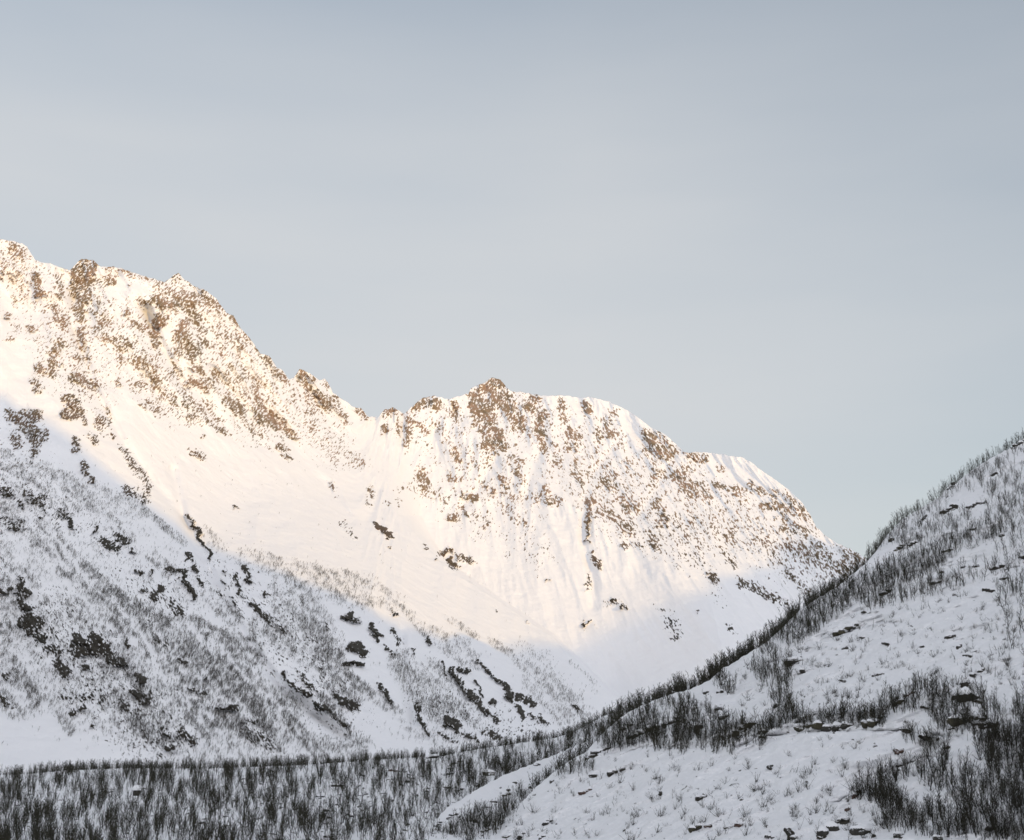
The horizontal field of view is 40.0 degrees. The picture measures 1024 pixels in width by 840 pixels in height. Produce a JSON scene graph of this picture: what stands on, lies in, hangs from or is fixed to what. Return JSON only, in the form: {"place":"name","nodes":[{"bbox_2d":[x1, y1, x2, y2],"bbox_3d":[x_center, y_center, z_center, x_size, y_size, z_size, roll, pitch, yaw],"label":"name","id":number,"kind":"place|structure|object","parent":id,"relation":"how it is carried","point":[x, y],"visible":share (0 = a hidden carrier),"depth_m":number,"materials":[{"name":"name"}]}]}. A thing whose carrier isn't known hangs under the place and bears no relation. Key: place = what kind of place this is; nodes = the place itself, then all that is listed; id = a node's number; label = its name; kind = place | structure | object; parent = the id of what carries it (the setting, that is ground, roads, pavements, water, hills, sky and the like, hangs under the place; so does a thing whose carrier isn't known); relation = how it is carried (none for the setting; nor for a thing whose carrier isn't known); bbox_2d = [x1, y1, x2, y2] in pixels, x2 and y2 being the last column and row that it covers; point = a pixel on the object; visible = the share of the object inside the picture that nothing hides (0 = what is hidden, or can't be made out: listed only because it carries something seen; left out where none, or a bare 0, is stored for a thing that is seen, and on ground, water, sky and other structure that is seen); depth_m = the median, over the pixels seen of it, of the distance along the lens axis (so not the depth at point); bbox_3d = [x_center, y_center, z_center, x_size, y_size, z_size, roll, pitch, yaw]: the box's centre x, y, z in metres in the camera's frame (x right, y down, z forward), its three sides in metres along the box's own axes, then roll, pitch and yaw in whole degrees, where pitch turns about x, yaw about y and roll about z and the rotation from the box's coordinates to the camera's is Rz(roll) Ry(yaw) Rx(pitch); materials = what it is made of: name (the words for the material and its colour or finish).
{"place":"outdoors","nodes":[
{"label":"outdoors","id":0,"kind":"place"},
{"bbox_2d":[0,680,696,839],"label":"wooded slope","id":1,"kind":"structure","parent":0,"point":[367,798],"depth_m":299.95,"materials":[{"name":"white snow"}]},
{"bbox_2d":[132,785,141,795],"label":"boulder","id":2,"kind":"object","parent":1,"relation":"on","point":[136,788],"visible":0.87,"depth_m":307.83,"materials":[{"name":"white"}]},
{"bbox_2d":[482,769,494,775],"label":"rock outcrop","id":3,"kind":"object","parent":1,"relation":"on","point":[491,772],"visible":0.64,"depth_m":342.33,"materials":[{"name":"white"}]},
{"bbox_2d":[0,239,866,774],"bbox_3d":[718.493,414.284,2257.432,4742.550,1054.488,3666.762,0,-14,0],"label":"mountain range","id":4,"kind":"structure","parent":0,"point":[612,551],"depth_m":1265.08,"materials":[{"name":"white snow"}]},
{"bbox_2d":[0,449,622,767],"bbox_3d":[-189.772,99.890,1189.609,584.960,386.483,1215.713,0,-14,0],"label":"birch wood","id":5,"kind":"object","parent":4,"relation":"on","point":[268,727],"visible":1,"depth_m":796.55,"materials":[{"name":"grey plant"}]},
{"bbox_2d":[0,0,1023,557],"label":"sky","id":6,"kind":"structure","parent":0,"point":[784,237],"materials":[{"name":"grey"}]},
{"bbox_2d":[432,734,601,839],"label":"snowy spur","id":7,"kind":"structure","parent":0,"point":[491,790],"depth_m":280.10,"materials":[{"name":"white snow"}]},
{"bbox_2d":[497,443,1023,839],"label":"hillside","id":8,"kind":"structure","parent":0,"point":[804,746],"depth_m":254.18,"materials":[{"name":"white snow"}]},
{"bbox_2d":[0,426,1023,839],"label":"birch woodland","id":9,"kind":"object","parent":8,"relation":"on","point":[506,764],"visible":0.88,"depth_m":289.00,"materials":[{"name":"black plant"}]},
{"bbox_2d":[542,818,553,825],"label":"rock outcrop","id":10,"kind":"object","parent":8,"relation":"on","point":[546,822],"visible":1,"depth_m":246.68,"materials":[{"name":"white"}]},
{"bbox_2d":[578,787,591,794],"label":"rock outcrop","id":11,"kind":"object","parent":8,"relation":"on","point":[580,792],"visible":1,"depth_m":258.28,"materials":[{"name":"white"}]},
{"bbox_2d":[590,745,607,754],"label":"rock outcrop","id":12,"kind":"object","parent":8,"relation":"on","point":[597,750],"visible":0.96,"depth_m":283.43,"materials":[{"name":"white"}]},
{"bbox_2d":[607,768,615,775],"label":"rock outcrop","id":13,"kind":"object","parent":8,"relation":"on","point":[610,772],"visible":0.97,"depth_m":264.94,"materials":[{"name":"white"}]},
{"bbox_2d":[688,823,701,832],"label":"rock outcrop","id":14,"kind":"object","parent":8,"relation":"on","point":[691,828],"visible":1,"depth_m":210.10,"materials":[{"name":"white"}]},
{"bbox_2d":[731,721,756,736],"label":"rock outcrop","id":15,"kind":"object","parent":8,"relation":"on","point":[744,726],"visible":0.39,"depth_m":263.91,"materials":[{"name":"white"}]},
{"bbox_2d":[496,490,1023,839],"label":"shrub cover","id":16,"kind":"object","parent":8,"relation":"on","point":[952,685],"visible":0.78,"depth_m":260.75,"materials":[{"name":"grey plant"}]},
{"bbox_2d":[785,656,803,663],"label":"rock outcrop","id":17,"kind":"object","parent":8,"relation":"on","point":[792,658],"visible":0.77,"depth_m":296.27,"materials":[{"name":"white"}]},
{"bbox_2d":[793,719,822,731],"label":"rock outcrop","id":18,"kind":"object","parent":8,"relation":"on","point":[817,724],"visible":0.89,"depth_m":249.41,"materials":[{"name":"white"}]},
{"bbox_2d":[816,821,839,836],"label":"rock outcrop","id":19,"kind":"object","parent":8,"relation":"on","point":[822,831],"visible":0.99,"depth_m":188.88,"materials":[{"name":"white"}]},
{"bbox_2d":[821,721,852,731],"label":"rock outcrop","id":20,"kind":"object","parent":8,"relation":"on","point":[835,726],"visible":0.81,"depth_m":243.76,"materials":[{"name":"white"}]},
{"bbox_2d":[832,624,851,636],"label":"rock outcrop","id":21,"kind":"object","parent":8,"relation":"on","point":[847,628],"visible":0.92,"depth_m":313.90,"materials":[{"name":"white"}]},
{"bbox_2d":[835,816,849,823],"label":"rock outcrop","id":22,"kind":"object","parent":8,"relation":"on","point":[841,819],"visible":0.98,"depth_m":191.78,"materials":[{"name":"white"}]},
{"bbox_2d":[849,824,873,835],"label":"rock outcrop","id":23,"kind":"object","parent":8,"relation":"on","point":[855,830],"visible":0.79,"depth_m":185.62,"materials":[{"name":"white"}]},
{"bbox_2d":[859,774,868,794],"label":"birch tree","id":24,"kind":"object","parent":8,"relation":"on","point":[862,779],"visible":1,"depth_m":197.62,"materials":[{"name":"grey plant"}]},
{"bbox_2d":[864,761,871,783],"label":"birch tree","id":25,"kind":"object","parent":8,"relation":"on","point":[868,769],"visible":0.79,"depth_m":201.27,"materials":[{"name":"grey plant"}]},
{"bbox_2d":[861,718,877,728],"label":"rock outcrop","id":26,"kind":"object","parent":8,"relation":"on","point":[870,723],"visible":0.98,"depth_m":234.82,"materials":[{"name":"white"}]},
{"bbox_2d":[877,776,888,796],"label":"birch tree","id":27,"kind":"object","parent":8,"relation":"on","point":[881,786],"visible":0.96,"depth_m":192.22,"materials":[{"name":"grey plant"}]},
{"bbox_2d":[880,802,889,827],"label":"birch tree","id":28,"kind":"object","parent":8,"relation":"on","point":[881,809],"visible":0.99,"depth_m":184.91,"materials":[{"name":"black plant"}]},
{"bbox_2d":[883,793,893,817],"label":"birch tree","id":29,"kind":"object","parent":8,"relation":"on","point":[888,803],"visible":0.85,"depth_m":187.18,"materials":[{"name":"black plant"}]},
{"bbox_2d":[888,792,896,816],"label":"birch tree","id":30,"kind":"object","parent":8,"relation":"on","point":[892,804],"visible":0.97,"depth_m":187.14,"materials":[{"name":"black plant"}]},
{"bbox_2d":[887,754,898,778],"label":"birch tree","id":31,"kind":"object","parent":8,"relation":"on","point":[893,766],"visible":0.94,"depth_m":199.89,"materials":[{"name":"grey plant"}]},
{"bbox_2d":[887,770,898,790],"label":"birch tree","id":32,"kind":"object","parent":8,"relation":"on","point":[895,779],"visible":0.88,"depth_m":193.60,"materials":[{"name":"grey plant"}]},
{"bbox_2d":[888,756,898,775],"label":"birch tree","id":33,"kind":"object","parent":8,"relation":"on","point":[892,767],"visible":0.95,"depth_m":200.17,"materials":[{"name":"grey plant"}]},
{"bbox_2d":[890,691,896,712],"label":"birch tree","id":34,"kind":"object","parent":8,"relation":"on","point":[892,701],"visible":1,"depth_m":234.09,"materials":[{"name":"grey plant"}]},
{"bbox_2d":[893,800,902,826],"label":"birch tree","id":35,"kind":"object","parent":8,"relation":"on","point":[897,812],"visible":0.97,"depth_m":183.75,"materials":[{"name":"grey plant"}]},
{"bbox_2d":[893,831,904,837],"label":"rock outcrop","id":36,"kind":"object","parent":8,"relation":"on","point":[897,834],"visible":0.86,"depth_m":178.57,"materials":[{"name":"white"}]},
{"bbox_2d":[898,807,908,832],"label":"birch tree","id":37,"kind":"object","parent":8,"relation":"on","point":[903,820],"visible":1,"depth_m":179.38,"materials":[{"name":"grey plant"}]},
{"bbox_2d":[899,751,909,778],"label":"birch tree","id":38,"kind":"object","parent":8,"relation":"on","point":[905,765],"visible":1,"depth_m":199.21,"materials":[{"name":"grey plant"}]},
{"bbox_2d":[901,802,911,830],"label":"birch tree","id":39,"kind":"object","parent":8,"relation":"on","point":[905,816],"visible":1,"depth_m":180.10,"materials":[{"name":"grey plant"}]},
{"bbox_2d":[908,722,916,743],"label":"birch tree","id":40,"kind":"object","parent":8,"relation":"on","point":[914,737],"visible":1,"depth_m":213.26,"materials":[{"name":"grey plant"}]},
{"bbox_2d":[908,805,916,829],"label":"birch tree","id":41,"kind":"object","parent":8,"relation":"on","point":[912,816],"visible":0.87,"depth_m":179.99,"materials":[{"name":"grey plant"}]},
{"bbox_2d":[914,755,923,777],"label":"birch tree","id":42,"kind":"object","parent":8,"relation":"on","point":[920,763],"visible":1,"depth_m":197.41,"materials":[{"name":"grey plant"}]},
{"bbox_2d":[915,805,926,835],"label":"birch tree","id":43,"kind":"object","parent":8,"relation":"on","point":[920,819],"visible":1,"depth_m":175.72,"materials":[{"name":"grey plant"}]},
{"bbox_2d":[920,753,927,779],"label":"birch tree","id":44,"kind":"object","parent":8,"relation":"on","point":[924,761],"visible":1,"depth_m":197.02,"materials":[{"name":"grey plant"}]},
{"bbox_2d":[922,726,932,747],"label":"birch tree","id":45,"kind":"object","parent":8,"relation":"on","point":[927,738],"visible":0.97,"depth_m":211.47,"materials":[{"name":"grey plant"}]},
{"bbox_2d":[923,742,932,767],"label":"birch tree","id":46,"kind":"object","parent":8,"relation":"on","point":[926,747],"visible":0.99,"depth_m":200.49,"materials":[{"name":"grey plant"}]},
{"bbox_2d":[925,766,935,790],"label":"birch tree","id":47,"kind":"object","parent":8,"relation":"on","point":[931,779],"visible":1,"depth_m":192.16,"materials":[{"name":"grey plant"}]},
{"bbox_2d":[925,794,935,823],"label":"birch tree","id":48,"kind":"object","parent":8,"relation":"on","point":[930,808],"visible":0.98,"depth_m":180.08,"materials":[{"name":"grey plant"}]},
{"bbox_2d":[932,834,942,839],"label":"rock outcrop","id":49,"kind":"object","parent":8,"relation":"on","point":[939,837],"visible":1,"depth_m":172.13,"materials":[{"name":"white"}]},
{"bbox_2d":[934,815,941,834],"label":"birch tree","id":50,"kind":"object","parent":8,"relation":"on","point":[938,827],"visible":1,"depth_m":172.72,"materials":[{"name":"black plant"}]},
{"bbox_2d":[934,788,942,817],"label":"birch tree","id":51,"kind":"object","parent":8,"relation":"on","point":[938,796],"visible":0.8,"depth_m":182.74,"materials":[{"name":"grey plant"}]},
{"bbox_2d":[938,748,947,773],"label":"birch tree","id":52,"kind":"object","parent":8,"relation":"on","point":[941,759],"visible":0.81,"depth_m":197.49,"materials":[{"name":"grey plant"}]},
{"bbox_2d":[939,736,949,764],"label":"birch tree","id":53,"kind":"object","parent":8,"relation":"on","point":[944,747],"visible":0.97,"depth_m":199.31,"materials":[{"name":"grey plant"}]},
{"bbox_2d":[940,680,951,698],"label":"birch tree","id":54,"kind":"object","parent":8,"relation":"on","point":[944,689],"visible":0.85,"depth_m":230.72,"materials":[{"name":"grey plant"}]},
{"bbox_2d":[939,807,952,835],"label":"birch tree","id":55,"kind":"object","parent":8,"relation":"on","point":[943,822],"visible":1,"depth_m":172.79,"materials":[{"name":"black plant"}]},
{"bbox_2d":[939,503,957,513],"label":"rock outcrop","id":56,"kind":"object","parent":8,"relation":"on","point":[951,506],"visible":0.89,"depth_m":412.55,"materials":[{"name":"white"}]},
{"bbox_2d":[944,801,952,824],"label":"birch tree","id":57,"kind":"object","parent":8,"relation":"on","point":[948,813],"visible":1,"depth_m":173.10,"materials":[{"name":"grey plant"}]},
{"bbox_2d":[944,757,954,783],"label":"birch tree","id":58,"kind":"object","parent":8,"relation":"on","point":[950,768],"visible":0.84,"depth_m":192.32,"materials":[{"name":"grey plant"}]},
{"bbox_2d":[949,779,959,802],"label":"birch tree","id":59,"kind":"object","parent":8,"relation":"on","point":[953,788],"visible":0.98,"depth_m":181.74,"materials":[{"name":"grey plant"}]},
{"bbox_2d":[946,714,965,726],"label":"rock outcrop","id":60,"kind":"object","parent":8,"relation":"on","point":[949,721],"visible":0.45,"depth_m":215.51,"materials":[{"name":"white"}]},
{"bbox_2d":[952,688,961,709],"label":"birch tree","id":61,"kind":"object","parent":8,"relation":"on","point":[957,698],"visible":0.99,"depth_m":220.71,"materials":[{"name":"black plant"}]},
{"bbox_2d":[952,811,962,829],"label":"birch tree","id":62,"kind":"object","parent":8,"relation":"on","point":[958,820],"visible":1,"depth_m":171.77,"materials":[{"name":"black plant"}]},
{"bbox_2d":[958,766,968,790],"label":"birch tree","id":63,"kind":"object","parent":8,"relation":"on","point":[963,780],"visible":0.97,"depth_m":186.05,"materials":[{"name":"grey plant"}]},
{"bbox_2d":[960,677,968,687],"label":"rock outcrop","id":64,"kind":"object","parent":8,"relation":"on","point":[964,680],"visible":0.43,"depth_m":234.88,"materials":[{"name":"white"}]},
{"bbox_2d":[960,813,968,839],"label":"birch tree","id":65,"kind":"object","parent":8,"relation":"on","point":[966,825],"visible":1,"depth_m":170.99,"materials":[{"name":"black plant"}]},
{"bbox_2d":[958,791,972,817],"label":"birch tree","id":66,"kind":"object","parent":8,"relation":"on","point":[964,802],"visible":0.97,"depth_m":175.92,"materials":[{"name":"black plant"}]},
{"bbox_2d":[961,766,970,791],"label":"birch tree","id":67,"kind":"object","parent":8,"relation":"on","point":[964,777],"visible":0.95,"depth_m":186.46,"materials":[{"name":"grey plant"}]},
{"bbox_2d":[956,686,978,700],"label":"rock outcrop","id":68,"kind":"object","parent":8,"relation":"on","point":[965,692],"visible":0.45,"depth_m":224.73,"materials":[{"name":"white"}]},
{"bbox_2d":[963,757,976,783],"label":"birch tree","id":69,"kind":"object","parent":8,"relation":"on","point":[968,770],"visible":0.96,"depth_m":188.35,"materials":[{"name":"grey plant"}]},
{"bbox_2d":[964,797,975,818],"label":"birch tree","id":70,"kind":"object","parent":8,"relation":"on","point":[971,806],"visible":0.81,"depth_m":174.57,"materials":[{"name":"black plant"}]},
{"bbox_2d":[965,810,975,832],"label":"birch tree","id":71,"kind":"object","parent":8,"relation":"on","point":[969,819],"visible":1,"depth_m":170.90,"materials":[{"name":"black plant"}]},
{"bbox_2d":[965,501,979,507],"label":"rock outcrop","id":72,"kind":"object","parent":8,"relation":"on","point":[975,503],"visible":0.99,"depth_m":404.50,"materials":[{"name":"white"}]},
{"bbox_2d":[968,808,976,829],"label":"birch tree","id":73,"kind":"object","parent":8,"relation":"on","point":[972,820],"visible":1,"depth_m":170.34,"materials":[{"name":"black plant"}]},
{"bbox_2d":[969,810,979,835],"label":"birch tree","id":74,"kind":"object","parent":8,"relation":"on","point":[974,824],"visible":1,"depth_m":170.38,"materials":[{"name":"black plant"}]},
{"bbox_2d":[969,784,979,811],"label":"birch tree","id":75,"kind":"object","parent":8,"relation":"on","point":[973,797],"visible":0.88,"depth_m":177.36,"materials":[{"name":"grey plant"}]},
{"bbox_2d":[972,734,983,759],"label":"birch tree","id":76,"kind":"object","parent":8,"relation":"on","point":[977,751],"visible":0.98,"depth_m":197.78,"materials":[{"name":"grey plant"}]},
{"bbox_2d":[974,782,983,805],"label":"birch tree","id":77,"kind":"object","parent":8,"relation":"on","point":[979,791],"visible":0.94,"depth_m":176.35,"materials":[{"name":"grey plant"}]},
{"bbox_2d":[976,796,987,822],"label":"birch tree","id":78,"kind":"object","parent":8,"relation":"on","point":[982,807],"visible":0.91,"depth_m":172.19,"materials":[{"name":"grey plant"}]},
{"bbox_2d":[977,765,987,783],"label":"birch tree","id":79,"kind":"object","parent":8,"relation":"on","point":[978,771],"visible":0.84,"depth_m":186.35,"materials":[{"name":"grey plant"}]},
{"bbox_2d":[982,587,994,592],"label":"rock outcrop","id":80,"kind":"object","parent":8,"relation":"on","point":[986,589],"visible":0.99,"depth_m":294.81,"materials":[{"name":"white"}]},
{"bbox_2d":[984,743,992,767],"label":"birch tree","id":81,"kind":"object","parent":8,"relation":"on","point":[989,755],"visible":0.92,"depth_m":192.30,"materials":[{"name":"black plant"}]},
{"bbox_2d":[984,764,992,789],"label":"birch tree","id":82,"kind":"object","parent":8,"relation":"on","point":[987,776],"visible":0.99,"depth_m":185.15,"materials":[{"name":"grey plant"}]},
{"bbox_2d":[983,809,994,836],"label":"birch tree","id":83,"kind":"object","parent":8,"relation":"on","point":[988,823],"visible":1,"depth_m":169.85,"materials":[{"name":"black plant"}]},
{"bbox_2d":[983,799,995,824],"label":"birch tree","id":84,"kind":"object","parent":8,"relation":"on","point":[988,811],"visible":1,"depth_m":170.36,"materials":[{"name":"black plant"}]},
{"bbox_2d":[986,732,997,751],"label":"birch tree","id":85,"kind":"object","parent":8,"relation":"on","point":[991,740],"visible":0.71,"depth_m":197.46,"materials":[{"name":"black plant"}]},
{"bbox_2d":[987,714,1000,739],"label":"birch tree","id":86,"kind":"object","parent":8,"relation":"on","point":[994,725],"visible":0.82,"depth_m":203.32,"materials":[{"name":"black plant"}]},
{"bbox_2d":[987,747,1001,769],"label":"birch tree","id":87,"kind":"object","parent":8,"relation":"on","point":[994,759],"visible":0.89,"depth_m":190.41,"materials":[{"name":"black plant"}]},
{"bbox_2d":[989,793,1001,824],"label":"birch tree","id":88,"kind":"object","parent":8,"relation":"on","point":[995,807],"visible":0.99,"depth_m":170.42,"materials":[{"name":"black plant"}]},
{"bbox_2d":[989,563,1004,570],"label":"rock outcrop","id":89,"kind":"object","parent":8,"relation":"on","point":[997,566],"visible":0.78,"depth_m":320.17,"materials":[{"name":"white"}]},
{"bbox_2d":[995,778,1009,810],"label":"birch tree","id":90,"kind":"object","parent":8,"relation":"on","point":[1000,794],"visible":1,"depth_m":173.24,"materials":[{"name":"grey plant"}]},
{"bbox_2d":[998,727,1012,749],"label":"birch tree","id":91,"kind":"object","parent":8,"relation":"on","point":[1005,736],"visible":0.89,"depth_m":197.34,"materials":[{"name":"black plant"}]},
{"bbox_2d":[1000,736,1011,755],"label":"birch tree","id":92,"kind":"object","parent":8,"relation":"on","point":[1004,749],"visible":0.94,"depth_m":194.73,"materials":[{"name":"black plant"}]},
{"bbox_2d":[1000,805,1012,836],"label":"birch tree","id":93,"kind":"object","parent":8,"relation":"on","point":[1006,820],"visible":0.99,"depth_m":167.84,"materials":[{"name":"black plant"}]},
{"bbox_2d":[1005,801,1013,829],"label":"birch tree","id":94,"kind":"object","parent":8,"relation":"on","point":[1010,812],"visible":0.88,"depth_m":169.45,"materials":[{"name":"black plant"}]},
{"bbox_2d":[1007,778,1020,806],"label":"birch tree","id":95,"kind":"object","parent":8,"relation":"on","point":[1012,790],"visible":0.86,"depth_m":173.92,"materials":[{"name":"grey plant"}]},
{"bbox_2d":[1008,785,1020,813],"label":"birch tree","id":96,"kind":"object","parent":8,"relation":"on","point":[1015,796],"visible":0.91,"depth_m":172.44,"materials":[{"name":"black plant"}]},
{"bbox_2d":[1010,816,1018,839],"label":"birch tree","id":97,"kind":"object","parent":8,"relation":"on","point":[1014,829],"visible":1,"depth_m":165.53,"materials":[{"name":"black plant"}]},
{"bbox_2d":[1013,719,1020,744],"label":"birch tree","id":98,"kind":"object","parent":8,"relation":"on","point":[1017,732],"visible":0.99,"depth_m":197.23,"materials":[{"name":"black plant"}]},
{"bbox_2d":[1014,781,1023,812],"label":"birch tree","id":99,"kind":"object","parent":8,"relation":"on","point":[1018,794],"visible":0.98,"depth_m":172.51,"materials":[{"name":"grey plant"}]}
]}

